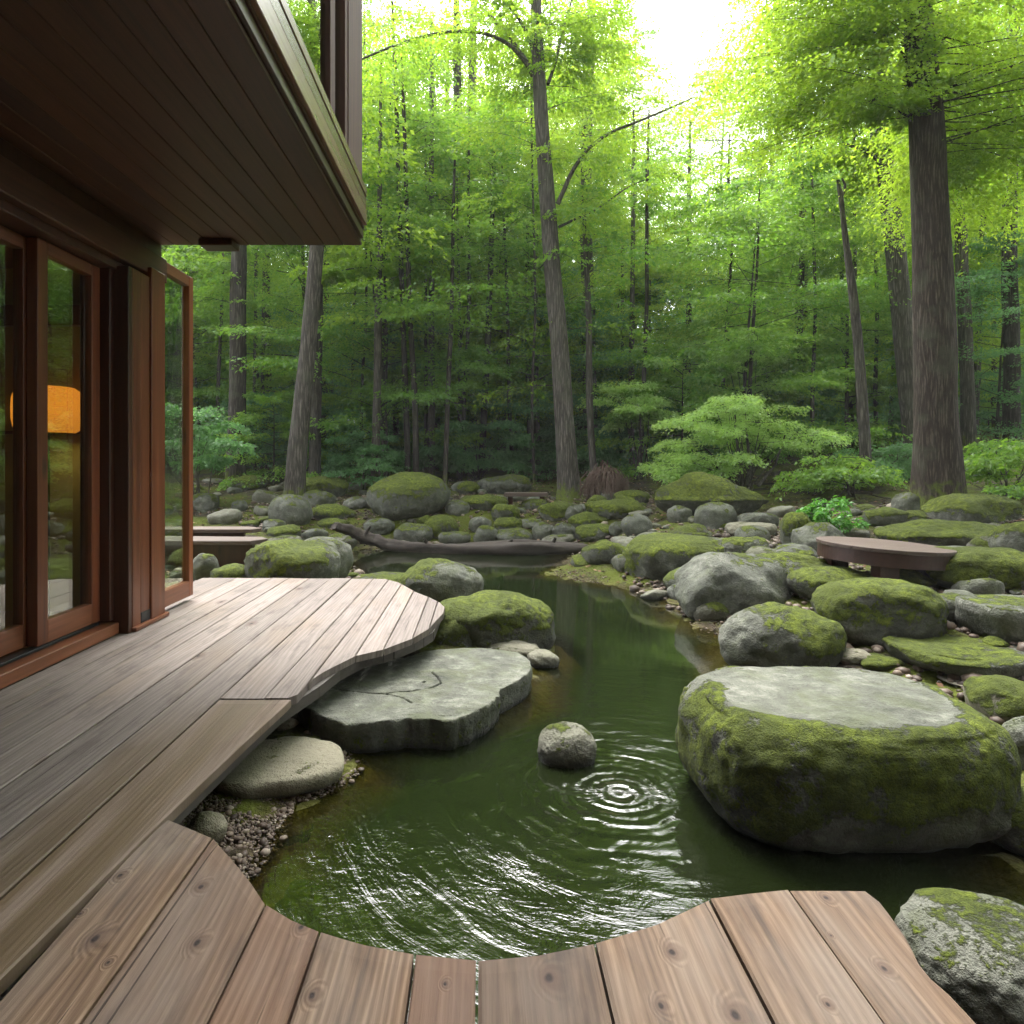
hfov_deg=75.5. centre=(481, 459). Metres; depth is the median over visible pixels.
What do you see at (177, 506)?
stone
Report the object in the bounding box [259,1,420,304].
forest tree
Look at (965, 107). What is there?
forest tree
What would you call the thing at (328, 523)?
stone
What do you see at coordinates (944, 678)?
boulder
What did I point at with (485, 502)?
boulder
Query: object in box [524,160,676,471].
bare pole tree
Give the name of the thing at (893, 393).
understorey tree
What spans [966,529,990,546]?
stone
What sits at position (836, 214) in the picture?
understorey tree
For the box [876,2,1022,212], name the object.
forest tree
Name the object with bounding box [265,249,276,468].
bare pole tree
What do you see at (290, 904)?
stone
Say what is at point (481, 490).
stone
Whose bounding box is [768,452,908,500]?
leafy bush
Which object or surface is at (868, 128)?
forest tree
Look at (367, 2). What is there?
forest tree
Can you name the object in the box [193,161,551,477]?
understorey tree
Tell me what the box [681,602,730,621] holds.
stone
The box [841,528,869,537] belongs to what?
stone
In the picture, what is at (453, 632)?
boulder
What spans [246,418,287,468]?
forest bush
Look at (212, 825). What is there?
pebble
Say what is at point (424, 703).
slab stone
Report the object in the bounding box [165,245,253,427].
understorey tree
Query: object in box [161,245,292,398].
understorey tree
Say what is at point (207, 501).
stone
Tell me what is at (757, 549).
stone
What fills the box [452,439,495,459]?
forest bush
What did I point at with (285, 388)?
forest bush
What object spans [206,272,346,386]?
understorey tree
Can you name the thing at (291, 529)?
stone
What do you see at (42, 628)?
sliding door
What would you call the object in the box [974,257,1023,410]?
understorey tree
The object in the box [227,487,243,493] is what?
stone
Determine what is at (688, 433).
forest bush
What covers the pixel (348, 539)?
stone
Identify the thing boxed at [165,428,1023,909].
ground
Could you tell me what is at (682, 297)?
understorey tree
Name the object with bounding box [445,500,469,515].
stone
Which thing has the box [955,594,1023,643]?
boulder
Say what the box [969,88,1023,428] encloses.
forest tree
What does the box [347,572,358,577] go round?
stone
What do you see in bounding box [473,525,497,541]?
stone
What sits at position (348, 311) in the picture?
understorey tree
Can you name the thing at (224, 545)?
bench
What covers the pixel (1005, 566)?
boulder
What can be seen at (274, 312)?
understorey tree
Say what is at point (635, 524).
stone
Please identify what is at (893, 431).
forest bush
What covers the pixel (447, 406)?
bare pole tree
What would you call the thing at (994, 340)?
forest tree
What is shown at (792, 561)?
boulder
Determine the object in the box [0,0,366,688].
wooden house
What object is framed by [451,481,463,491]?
stone
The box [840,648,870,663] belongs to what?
stone
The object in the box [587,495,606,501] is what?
stone
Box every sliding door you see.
[0,225,26,656]
[27,237,99,646]
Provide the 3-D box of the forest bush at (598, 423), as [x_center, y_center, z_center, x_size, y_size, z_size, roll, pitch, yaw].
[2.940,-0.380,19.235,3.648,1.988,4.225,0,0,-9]
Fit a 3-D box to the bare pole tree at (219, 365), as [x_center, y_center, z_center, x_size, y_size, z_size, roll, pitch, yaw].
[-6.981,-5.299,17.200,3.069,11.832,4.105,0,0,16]
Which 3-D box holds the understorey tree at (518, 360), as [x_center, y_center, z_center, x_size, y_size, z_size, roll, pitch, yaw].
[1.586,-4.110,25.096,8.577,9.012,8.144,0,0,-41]
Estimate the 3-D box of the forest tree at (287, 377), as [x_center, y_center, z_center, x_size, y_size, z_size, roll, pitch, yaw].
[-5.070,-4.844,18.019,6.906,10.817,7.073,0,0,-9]
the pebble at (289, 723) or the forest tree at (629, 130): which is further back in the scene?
the forest tree at (629, 130)
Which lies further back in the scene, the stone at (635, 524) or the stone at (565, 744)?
the stone at (635, 524)
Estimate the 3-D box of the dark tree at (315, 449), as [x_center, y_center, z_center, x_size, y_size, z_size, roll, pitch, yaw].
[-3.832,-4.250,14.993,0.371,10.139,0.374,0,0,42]
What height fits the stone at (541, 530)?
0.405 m
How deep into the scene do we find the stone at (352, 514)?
11.96 m
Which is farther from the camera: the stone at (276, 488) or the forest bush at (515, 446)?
the forest bush at (515, 446)
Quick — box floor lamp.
[10,385,79,615]
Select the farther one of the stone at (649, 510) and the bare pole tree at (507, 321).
the bare pole tree at (507, 321)
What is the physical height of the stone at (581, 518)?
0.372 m
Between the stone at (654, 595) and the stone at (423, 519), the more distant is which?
the stone at (423, 519)
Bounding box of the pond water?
[296,547,1023,1023]
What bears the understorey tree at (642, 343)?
on the ground
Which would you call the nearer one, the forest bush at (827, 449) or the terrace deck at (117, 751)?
the terrace deck at (117, 751)
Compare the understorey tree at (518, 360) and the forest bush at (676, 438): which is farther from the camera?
the understorey tree at (518, 360)
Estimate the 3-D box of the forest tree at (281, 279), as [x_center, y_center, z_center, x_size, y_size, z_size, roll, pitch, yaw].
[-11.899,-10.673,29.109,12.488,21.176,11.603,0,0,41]
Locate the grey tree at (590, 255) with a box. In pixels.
[497,0,679,469]
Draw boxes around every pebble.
[188,811,227,842]
[276,718,298,730]
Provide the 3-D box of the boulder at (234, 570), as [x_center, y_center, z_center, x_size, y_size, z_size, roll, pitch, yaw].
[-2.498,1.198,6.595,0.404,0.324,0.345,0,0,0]
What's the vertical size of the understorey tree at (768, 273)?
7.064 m
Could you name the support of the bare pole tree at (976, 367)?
on the ground
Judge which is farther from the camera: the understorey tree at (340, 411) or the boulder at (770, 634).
the understorey tree at (340, 411)
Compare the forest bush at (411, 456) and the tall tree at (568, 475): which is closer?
the tall tree at (568, 475)
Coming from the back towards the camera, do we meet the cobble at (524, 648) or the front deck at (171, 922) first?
the cobble at (524, 648)
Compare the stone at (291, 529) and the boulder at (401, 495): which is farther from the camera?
the boulder at (401, 495)
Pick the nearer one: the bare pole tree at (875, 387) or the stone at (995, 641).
the stone at (995, 641)
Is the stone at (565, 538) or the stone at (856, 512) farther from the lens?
the stone at (565, 538)
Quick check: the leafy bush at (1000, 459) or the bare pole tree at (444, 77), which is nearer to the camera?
the leafy bush at (1000, 459)
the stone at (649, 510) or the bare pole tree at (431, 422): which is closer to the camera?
the stone at (649, 510)
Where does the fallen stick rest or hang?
on the ground
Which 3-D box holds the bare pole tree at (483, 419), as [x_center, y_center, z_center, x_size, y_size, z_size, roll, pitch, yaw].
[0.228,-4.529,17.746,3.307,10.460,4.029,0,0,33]
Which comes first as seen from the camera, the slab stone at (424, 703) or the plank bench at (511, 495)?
the slab stone at (424, 703)
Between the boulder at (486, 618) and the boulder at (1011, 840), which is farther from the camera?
the boulder at (486, 618)
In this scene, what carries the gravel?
on the ground
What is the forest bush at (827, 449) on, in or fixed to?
on the ground
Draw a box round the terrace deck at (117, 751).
[0,578,444,1000]
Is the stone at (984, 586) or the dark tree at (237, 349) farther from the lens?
the dark tree at (237, 349)
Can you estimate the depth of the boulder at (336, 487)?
13.68 m
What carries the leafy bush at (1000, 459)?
on the ground
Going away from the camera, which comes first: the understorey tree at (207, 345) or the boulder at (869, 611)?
the boulder at (869, 611)
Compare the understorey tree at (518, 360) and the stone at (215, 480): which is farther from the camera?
the understorey tree at (518, 360)
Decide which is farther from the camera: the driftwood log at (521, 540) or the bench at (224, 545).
the driftwood log at (521, 540)
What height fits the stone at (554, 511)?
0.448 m
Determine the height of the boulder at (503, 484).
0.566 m
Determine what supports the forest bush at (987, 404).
on the ground
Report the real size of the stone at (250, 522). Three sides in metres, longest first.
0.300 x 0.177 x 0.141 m
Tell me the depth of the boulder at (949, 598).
4.82 m
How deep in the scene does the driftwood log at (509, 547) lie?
10.18 m
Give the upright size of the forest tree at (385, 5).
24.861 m
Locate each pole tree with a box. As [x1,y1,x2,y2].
[161,244,290,325]
[215,252,223,475]
[247,245,306,468]
[253,249,256,470]
[260,250,265,470]
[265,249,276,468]
[321,86,393,471]
[323,204,446,475]
[339,207,446,311]
[349,106,402,466]
[360,1,429,475]
[362,1,473,471]
[362,16,510,475]
[362,39,457,456]
[362,57,492,471]
[364,139,496,472]
[365,140,536,484]
[366,95,459,474]
[388,101,539,480]
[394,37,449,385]
[412,94,563,477]
[443,157,579,473]
[459,77,600,484]
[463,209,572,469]
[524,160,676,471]
[561,110,710,463]
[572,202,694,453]
[579,110,698,465]
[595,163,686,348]
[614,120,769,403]
[651,189,824,450]
[653,206,830,390]
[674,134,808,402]
[728,148,872,450]
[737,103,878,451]
[750,79,868,458]
[754,10,946,443]
[783,67,901,446]
[816,129,908,447]
[911,168,1022,410]
[945,29,1023,440]
[952,201,1022,433]
[996,155,1023,437]
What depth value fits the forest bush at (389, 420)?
22.59 m
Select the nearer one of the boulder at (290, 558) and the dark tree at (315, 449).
the boulder at (290, 558)
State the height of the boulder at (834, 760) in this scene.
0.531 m
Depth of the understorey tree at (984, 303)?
24.72 m
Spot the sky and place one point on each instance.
(678, 14)
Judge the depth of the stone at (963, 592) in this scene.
5.25 m
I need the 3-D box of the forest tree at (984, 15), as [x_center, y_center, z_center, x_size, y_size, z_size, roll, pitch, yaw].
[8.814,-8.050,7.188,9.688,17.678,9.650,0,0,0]
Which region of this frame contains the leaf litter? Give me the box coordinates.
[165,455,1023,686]
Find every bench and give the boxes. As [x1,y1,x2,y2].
[165,526,267,567]
[504,492,547,504]
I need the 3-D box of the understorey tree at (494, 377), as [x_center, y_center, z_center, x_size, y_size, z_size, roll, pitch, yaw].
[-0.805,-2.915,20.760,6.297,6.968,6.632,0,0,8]
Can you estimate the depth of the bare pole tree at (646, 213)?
16.20 m
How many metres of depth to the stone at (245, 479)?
14.31 m
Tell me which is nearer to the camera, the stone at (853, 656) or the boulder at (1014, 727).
the boulder at (1014, 727)
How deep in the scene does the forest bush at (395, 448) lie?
19.03 m
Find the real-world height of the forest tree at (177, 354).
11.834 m
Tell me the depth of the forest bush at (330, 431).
20.72 m
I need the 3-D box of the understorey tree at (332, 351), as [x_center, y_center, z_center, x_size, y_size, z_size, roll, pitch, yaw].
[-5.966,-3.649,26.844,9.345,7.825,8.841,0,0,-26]
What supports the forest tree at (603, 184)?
on the ground
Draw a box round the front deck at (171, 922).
[0,820,975,1023]
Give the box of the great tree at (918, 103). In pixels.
[669,0,1023,510]
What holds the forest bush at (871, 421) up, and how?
on the ground
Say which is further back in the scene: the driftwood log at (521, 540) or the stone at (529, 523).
the stone at (529, 523)
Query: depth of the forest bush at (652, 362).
14.67 m
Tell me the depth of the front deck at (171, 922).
1.45 m
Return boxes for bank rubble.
[165,489,1023,724]
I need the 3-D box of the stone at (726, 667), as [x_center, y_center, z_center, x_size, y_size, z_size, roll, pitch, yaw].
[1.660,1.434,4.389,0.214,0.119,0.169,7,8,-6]
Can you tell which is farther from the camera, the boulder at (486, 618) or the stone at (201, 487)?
the stone at (201, 487)
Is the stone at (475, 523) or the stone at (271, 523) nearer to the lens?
the stone at (271, 523)
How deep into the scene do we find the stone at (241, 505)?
12.12 m
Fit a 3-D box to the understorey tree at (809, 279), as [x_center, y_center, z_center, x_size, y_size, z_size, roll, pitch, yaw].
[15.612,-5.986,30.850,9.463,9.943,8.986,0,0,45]
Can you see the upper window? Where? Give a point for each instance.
(340, 21)
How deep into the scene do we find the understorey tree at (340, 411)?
18.23 m
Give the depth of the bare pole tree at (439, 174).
17.73 m
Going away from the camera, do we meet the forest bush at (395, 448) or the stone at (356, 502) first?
the stone at (356, 502)
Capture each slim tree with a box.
[286,61,480,485]
[438,36,637,471]
[847,0,1023,453]
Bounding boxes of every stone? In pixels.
[165,565,175,569]
[170,571,181,580]
[173,502,181,511]
[193,493,219,511]
[193,553,219,580]
[194,484,204,489]
[202,478,222,483]
[207,509,242,524]
[213,736,343,798]
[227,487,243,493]
[230,475,266,490]
[231,500,247,510]
[240,520,258,526]
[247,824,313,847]
[252,489,279,502]
[253,505,267,515]
[257,516,268,524]
[262,519,285,529]
[266,524,300,536]
[268,485,283,491]
[268,494,312,525]
[268,535,301,540]
[274,879,315,921]
[297,648,532,756]
[301,528,327,539]
[302,490,336,506]
[312,504,350,520]
[317,518,348,528]
[328,532,356,548]
[343,496,366,509]
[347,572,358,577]
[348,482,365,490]
[349,510,355,517]
[359,490,366,494]
[363,518,394,534]
[394,523,432,541]
[416,515,430,523]
[424,514,458,538]
[438,531,470,543]
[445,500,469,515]
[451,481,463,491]
[457,481,479,494]
[469,517,491,532]
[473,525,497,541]
[477,489,487,493]
[491,504,519,520]
[494,517,521,529]
[496,527,532,540]
[513,497,526,500]
[517,507,525,513]
[521,498,546,509]
[522,518,542,528]
[532,522,553,539]
[537,501,568,521]
[537,721,596,768]
[542,534,574,541]
[552,522,575,536]
[565,503,582,519]
[568,511,609,526]
[570,555,589,566]
[574,523,610,541]
[581,541,621,564]
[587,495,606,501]
[601,492,614,499]
[609,521,623,536]
[611,536,632,544]
[611,554,625,571]
[613,490,650,502]
[614,494,634,499]
[617,543,626,551]
[621,513,652,536]
[628,510,648,515]
[640,589,667,602]
[642,508,651,514]
[652,523,661,527]
[663,567,679,587]
[667,505,692,522]
[667,584,676,599]
[669,530,711,536]
[673,523,707,531]
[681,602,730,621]
[688,516,693,522]
[694,502,737,529]
[715,666,739,670]
[734,525,770,540]
[737,512,779,525]
[746,546,775,553]
[766,506,795,517]
[774,543,817,557]
[779,511,810,543]
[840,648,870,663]
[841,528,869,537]
[845,509,862,516]
[851,504,874,510]
[859,653,903,670]
[862,506,908,526]
[891,492,919,510]
[905,510,929,521]
[943,589,972,594]
[951,578,1004,593]
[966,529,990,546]
[982,636,1010,646]
[1009,589,1022,594]
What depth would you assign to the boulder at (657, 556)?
7.64 m
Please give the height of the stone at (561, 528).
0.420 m
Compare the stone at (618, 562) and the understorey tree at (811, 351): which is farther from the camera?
the understorey tree at (811, 351)
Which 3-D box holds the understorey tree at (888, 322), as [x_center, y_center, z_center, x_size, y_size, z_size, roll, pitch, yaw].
[9.204,-4.258,19.612,7.725,8.446,8.474,0,0,-29]
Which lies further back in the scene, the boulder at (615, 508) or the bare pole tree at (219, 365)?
the bare pole tree at (219, 365)
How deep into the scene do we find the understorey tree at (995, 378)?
19.24 m
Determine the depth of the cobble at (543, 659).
4.61 m
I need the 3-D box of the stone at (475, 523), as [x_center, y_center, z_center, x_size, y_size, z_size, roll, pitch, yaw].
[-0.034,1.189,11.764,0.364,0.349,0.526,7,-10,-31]
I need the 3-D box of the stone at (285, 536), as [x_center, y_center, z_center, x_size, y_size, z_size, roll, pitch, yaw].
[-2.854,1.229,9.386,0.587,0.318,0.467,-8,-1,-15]
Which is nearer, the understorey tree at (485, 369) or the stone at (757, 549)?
the stone at (757, 549)
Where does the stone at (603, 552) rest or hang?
on the ground
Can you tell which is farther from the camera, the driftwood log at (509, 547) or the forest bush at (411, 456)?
the forest bush at (411, 456)
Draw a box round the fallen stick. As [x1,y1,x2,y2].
[855,493,890,498]
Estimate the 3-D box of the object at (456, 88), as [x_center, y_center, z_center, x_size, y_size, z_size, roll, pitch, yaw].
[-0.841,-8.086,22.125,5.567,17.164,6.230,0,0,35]
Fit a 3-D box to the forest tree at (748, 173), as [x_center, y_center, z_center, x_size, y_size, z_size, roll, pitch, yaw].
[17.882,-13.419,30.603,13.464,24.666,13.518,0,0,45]
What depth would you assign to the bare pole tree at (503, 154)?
16.00 m
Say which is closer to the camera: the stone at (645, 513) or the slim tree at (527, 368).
the stone at (645, 513)
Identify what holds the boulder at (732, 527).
on the ground
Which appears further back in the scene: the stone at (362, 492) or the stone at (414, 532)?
the stone at (362, 492)
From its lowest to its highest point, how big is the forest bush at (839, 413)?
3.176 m
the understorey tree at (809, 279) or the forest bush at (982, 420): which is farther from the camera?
the understorey tree at (809, 279)
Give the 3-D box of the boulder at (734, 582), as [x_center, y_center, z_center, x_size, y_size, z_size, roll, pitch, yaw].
[2.367,1.238,6.162,1.111,0.785,0.944,0,0,0]
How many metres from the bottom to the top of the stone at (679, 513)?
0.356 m
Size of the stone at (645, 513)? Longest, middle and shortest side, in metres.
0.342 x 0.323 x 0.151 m
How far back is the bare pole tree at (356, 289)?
19.50 m
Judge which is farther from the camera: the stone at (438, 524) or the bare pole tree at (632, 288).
the bare pole tree at (632, 288)
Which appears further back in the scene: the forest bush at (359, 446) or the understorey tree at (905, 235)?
the understorey tree at (905, 235)
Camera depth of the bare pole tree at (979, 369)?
17.75 m
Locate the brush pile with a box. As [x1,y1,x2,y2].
[578,460,629,499]
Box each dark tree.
[167,245,308,482]
[308,284,322,476]
[905,1,1023,443]
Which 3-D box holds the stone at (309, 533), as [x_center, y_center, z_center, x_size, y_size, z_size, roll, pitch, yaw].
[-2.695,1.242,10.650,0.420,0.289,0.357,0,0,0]
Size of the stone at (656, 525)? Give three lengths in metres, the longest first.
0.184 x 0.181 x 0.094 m
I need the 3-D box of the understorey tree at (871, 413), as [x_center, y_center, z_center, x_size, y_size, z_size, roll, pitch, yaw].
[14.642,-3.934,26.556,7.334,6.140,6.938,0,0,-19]
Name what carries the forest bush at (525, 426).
on the ground
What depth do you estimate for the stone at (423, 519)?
11.81 m
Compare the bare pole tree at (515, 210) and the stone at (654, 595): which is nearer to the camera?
the stone at (654, 595)
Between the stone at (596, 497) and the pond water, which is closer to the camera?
the pond water
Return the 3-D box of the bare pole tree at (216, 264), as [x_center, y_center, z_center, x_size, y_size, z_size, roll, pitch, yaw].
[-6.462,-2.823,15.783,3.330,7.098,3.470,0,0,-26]
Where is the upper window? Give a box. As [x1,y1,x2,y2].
[319,0,361,176]
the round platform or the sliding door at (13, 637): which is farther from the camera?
the round platform
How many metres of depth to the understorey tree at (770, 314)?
32.06 m
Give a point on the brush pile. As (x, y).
(609, 480)
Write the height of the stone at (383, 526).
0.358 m
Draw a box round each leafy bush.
[165,402,258,494]
[411,417,542,480]
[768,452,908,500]
[832,438,912,482]
[963,435,1023,499]
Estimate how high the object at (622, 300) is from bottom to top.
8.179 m
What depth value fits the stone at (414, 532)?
11.22 m
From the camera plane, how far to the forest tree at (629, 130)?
21.71 m
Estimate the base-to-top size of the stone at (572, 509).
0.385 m
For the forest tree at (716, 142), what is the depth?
43.88 m
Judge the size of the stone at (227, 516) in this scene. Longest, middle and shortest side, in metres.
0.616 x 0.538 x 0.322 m
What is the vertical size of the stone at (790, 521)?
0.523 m
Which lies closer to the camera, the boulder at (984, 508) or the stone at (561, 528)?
the boulder at (984, 508)
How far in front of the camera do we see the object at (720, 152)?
20.51 m
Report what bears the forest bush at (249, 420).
on the ground
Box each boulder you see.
[210,563,245,577]
[244,538,340,578]
[304,536,353,577]
[306,476,348,496]
[353,571,402,581]
[366,471,450,520]
[398,558,483,603]
[432,619,471,646]
[440,590,555,649]
[460,494,508,510]
[477,474,531,493]
[584,498,645,518]
[622,532,725,579]
[654,471,768,515]
[674,552,793,620]
[675,666,1022,853]
[718,602,846,666]
[721,536,769,552]
[725,522,776,535]
[761,552,830,575]
[786,565,874,599]
[791,522,845,555]
[811,577,948,648]
[867,569,938,588]
[873,519,996,545]
[882,634,1023,678]
[894,887,1023,1023]
[915,546,1023,592]
[921,493,1022,523]
[937,675,961,685]
[938,592,961,624]
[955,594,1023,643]
[963,675,1023,721]
[987,522,1023,551]
[990,785,1023,856]
[1002,716,1023,769]
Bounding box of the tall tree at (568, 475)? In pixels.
[362,0,771,500]
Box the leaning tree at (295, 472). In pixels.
[283,2,454,495]
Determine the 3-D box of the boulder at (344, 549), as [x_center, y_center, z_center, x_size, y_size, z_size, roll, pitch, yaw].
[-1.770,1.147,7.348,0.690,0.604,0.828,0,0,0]
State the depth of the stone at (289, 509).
11.18 m
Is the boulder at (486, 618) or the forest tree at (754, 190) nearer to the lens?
the boulder at (486, 618)
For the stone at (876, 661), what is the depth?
4.32 m
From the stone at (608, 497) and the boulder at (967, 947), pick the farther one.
the stone at (608, 497)
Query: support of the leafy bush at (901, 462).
on the ground
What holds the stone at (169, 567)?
on the ground
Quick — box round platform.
[816,536,956,586]
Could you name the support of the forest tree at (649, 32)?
on the ground
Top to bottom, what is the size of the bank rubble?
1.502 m
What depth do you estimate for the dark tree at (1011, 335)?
15.38 m
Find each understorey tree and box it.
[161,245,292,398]
[161,245,300,459]
[161,245,346,456]
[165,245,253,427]
[165,258,250,438]
[166,268,248,435]
[173,270,336,421]
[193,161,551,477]
[193,291,389,448]
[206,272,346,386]
[217,285,423,444]
[274,220,483,393]
[288,296,491,471]
[322,99,660,478]
[357,250,550,440]
[389,192,627,447]
[442,236,642,449]
[466,289,676,463]
[494,235,763,452]
[522,206,758,457]
[571,140,912,460]
[576,294,721,430]
[612,227,876,450]
[658,165,975,433]
[678,258,788,391]
[682,174,997,448]
[715,264,823,393]
[715,277,870,429]
[731,252,874,364]
[744,126,1023,443]
[761,288,890,416]
[824,217,1021,383]
[829,238,1023,403]
[864,215,1023,443]
[881,222,1023,414]
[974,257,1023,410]
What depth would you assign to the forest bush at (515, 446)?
24.65 m
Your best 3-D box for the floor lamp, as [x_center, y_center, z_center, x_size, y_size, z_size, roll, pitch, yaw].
[-2.815,0.281,4.280,0.400,1.513,0.400,0,0,0]
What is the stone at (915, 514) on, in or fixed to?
on the ground
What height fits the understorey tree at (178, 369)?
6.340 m
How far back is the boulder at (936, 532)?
7.28 m
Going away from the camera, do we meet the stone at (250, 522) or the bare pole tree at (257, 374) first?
the stone at (250, 522)
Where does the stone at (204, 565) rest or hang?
on the ground
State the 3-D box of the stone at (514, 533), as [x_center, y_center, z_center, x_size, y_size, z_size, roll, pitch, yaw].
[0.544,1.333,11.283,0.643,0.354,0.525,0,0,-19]
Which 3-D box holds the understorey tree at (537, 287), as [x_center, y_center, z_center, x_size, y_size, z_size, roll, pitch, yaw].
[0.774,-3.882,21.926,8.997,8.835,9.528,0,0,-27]
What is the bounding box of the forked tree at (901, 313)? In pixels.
[723,0,1023,458]
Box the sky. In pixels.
[205,0,1020,421]
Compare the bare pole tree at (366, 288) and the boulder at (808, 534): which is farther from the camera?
the bare pole tree at (366, 288)
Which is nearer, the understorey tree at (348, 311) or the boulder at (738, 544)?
the boulder at (738, 544)
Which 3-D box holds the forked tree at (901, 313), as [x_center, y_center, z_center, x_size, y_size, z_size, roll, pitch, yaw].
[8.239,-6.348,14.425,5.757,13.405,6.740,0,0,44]
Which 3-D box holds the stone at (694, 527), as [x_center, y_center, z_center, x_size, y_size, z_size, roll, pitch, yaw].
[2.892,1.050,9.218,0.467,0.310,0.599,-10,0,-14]
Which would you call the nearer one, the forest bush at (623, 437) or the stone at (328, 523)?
the stone at (328, 523)
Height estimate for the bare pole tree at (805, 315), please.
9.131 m
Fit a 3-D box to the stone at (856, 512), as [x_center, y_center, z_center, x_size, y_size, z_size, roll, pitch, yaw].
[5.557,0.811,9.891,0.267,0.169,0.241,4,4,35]
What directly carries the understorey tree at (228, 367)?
on the ground
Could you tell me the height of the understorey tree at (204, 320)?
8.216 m
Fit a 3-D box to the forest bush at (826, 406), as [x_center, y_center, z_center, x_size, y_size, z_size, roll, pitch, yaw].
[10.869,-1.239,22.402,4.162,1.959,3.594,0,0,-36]
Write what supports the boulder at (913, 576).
on the ground
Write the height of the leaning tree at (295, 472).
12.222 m
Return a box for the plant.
[796,495,870,532]
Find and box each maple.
[577,379,681,480]
[637,391,857,491]
[696,335,796,467]
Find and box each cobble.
[487,640,539,657]
[527,649,559,670]
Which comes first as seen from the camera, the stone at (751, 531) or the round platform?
the round platform
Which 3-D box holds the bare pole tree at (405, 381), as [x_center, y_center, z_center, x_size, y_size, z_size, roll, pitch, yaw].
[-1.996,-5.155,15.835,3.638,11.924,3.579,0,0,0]
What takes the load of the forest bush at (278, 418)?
on the ground
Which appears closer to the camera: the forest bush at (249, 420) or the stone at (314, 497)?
the stone at (314, 497)
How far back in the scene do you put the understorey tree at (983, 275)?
14.92 m
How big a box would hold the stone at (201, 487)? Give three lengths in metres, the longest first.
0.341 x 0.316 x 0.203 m
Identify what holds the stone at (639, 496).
on the ground
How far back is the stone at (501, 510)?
11.86 m
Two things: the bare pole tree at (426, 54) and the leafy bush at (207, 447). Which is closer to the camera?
the leafy bush at (207, 447)
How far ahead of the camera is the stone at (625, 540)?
9.48 m
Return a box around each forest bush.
[165,421,225,456]
[175,392,337,474]
[200,389,348,492]
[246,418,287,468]
[264,385,294,424]
[265,426,369,467]
[321,423,412,489]
[348,388,423,464]
[354,420,423,467]
[389,426,488,471]
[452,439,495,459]
[486,426,526,453]
[506,410,548,460]
[508,427,635,483]
[522,414,646,472]
[577,344,805,479]
[581,416,660,452]
[606,404,735,469]
[613,403,753,456]
[622,418,762,470]
[703,359,849,463]
[734,381,857,456]
[787,362,855,429]
[788,396,855,436]
[794,376,901,447]
[833,365,896,429]
[855,386,989,429]
[873,406,984,442]
[883,396,985,440]
[958,362,1023,433]
[959,392,990,428]
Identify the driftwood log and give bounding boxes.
[331,522,587,554]
[489,539,583,543]
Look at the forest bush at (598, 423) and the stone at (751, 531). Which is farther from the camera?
the forest bush at (598, 423)
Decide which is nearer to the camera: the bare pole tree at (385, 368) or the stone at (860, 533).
the stone at (860, 533)
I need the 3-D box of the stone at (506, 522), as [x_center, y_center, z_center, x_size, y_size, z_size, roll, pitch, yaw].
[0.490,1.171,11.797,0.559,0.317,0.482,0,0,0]
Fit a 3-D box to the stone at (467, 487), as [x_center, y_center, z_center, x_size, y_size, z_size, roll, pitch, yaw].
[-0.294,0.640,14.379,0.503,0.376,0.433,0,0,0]
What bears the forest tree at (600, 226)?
on the ground
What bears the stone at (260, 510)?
on the ground
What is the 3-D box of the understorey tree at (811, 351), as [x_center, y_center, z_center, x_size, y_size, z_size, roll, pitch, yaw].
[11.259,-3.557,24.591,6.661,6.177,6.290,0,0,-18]
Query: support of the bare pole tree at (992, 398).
on the ground
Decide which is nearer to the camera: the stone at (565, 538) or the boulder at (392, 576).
the boulder at (392, 576)
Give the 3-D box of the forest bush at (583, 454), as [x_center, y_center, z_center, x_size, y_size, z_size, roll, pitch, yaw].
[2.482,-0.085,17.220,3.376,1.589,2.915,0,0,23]
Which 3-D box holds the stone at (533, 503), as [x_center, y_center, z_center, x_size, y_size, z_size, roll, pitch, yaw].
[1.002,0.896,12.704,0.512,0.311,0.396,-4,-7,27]
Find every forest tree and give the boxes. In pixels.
[165,245,297,464]
[181,136,422,471]
[189,249,306,422]
[251,0,446,444]
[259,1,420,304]
[300,0,480,413]
[334,107,543,470]
[354,7,529,297]
[392,42,688,472]
[409,88,603,449]
[441,0,677,285]
[477,10,720,437]
[510,76,708,395]
[528,0,726,285]
[570,39,725,288]
[572,163,669,396]
[630,53,813,314]
[652,0,866,274]
[702,149,817,361]
[704,0,1004,405]
[758,5,1023,254]
[807,67,1023,389]
[857,0,1023,271]
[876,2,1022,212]
[943,0,1023,30]
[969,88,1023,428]
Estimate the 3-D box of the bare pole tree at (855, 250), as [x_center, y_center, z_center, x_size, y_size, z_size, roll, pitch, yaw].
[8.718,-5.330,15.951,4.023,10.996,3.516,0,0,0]
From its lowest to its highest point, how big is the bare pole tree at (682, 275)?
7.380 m
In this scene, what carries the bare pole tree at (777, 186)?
on the ground
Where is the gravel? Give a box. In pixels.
[179,569,725,880]
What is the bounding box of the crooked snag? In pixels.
[836,178,873,490]
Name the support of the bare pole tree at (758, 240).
on the ground
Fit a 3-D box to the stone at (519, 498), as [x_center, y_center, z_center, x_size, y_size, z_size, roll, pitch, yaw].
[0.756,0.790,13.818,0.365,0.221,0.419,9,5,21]
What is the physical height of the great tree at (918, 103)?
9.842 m
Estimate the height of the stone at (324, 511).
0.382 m

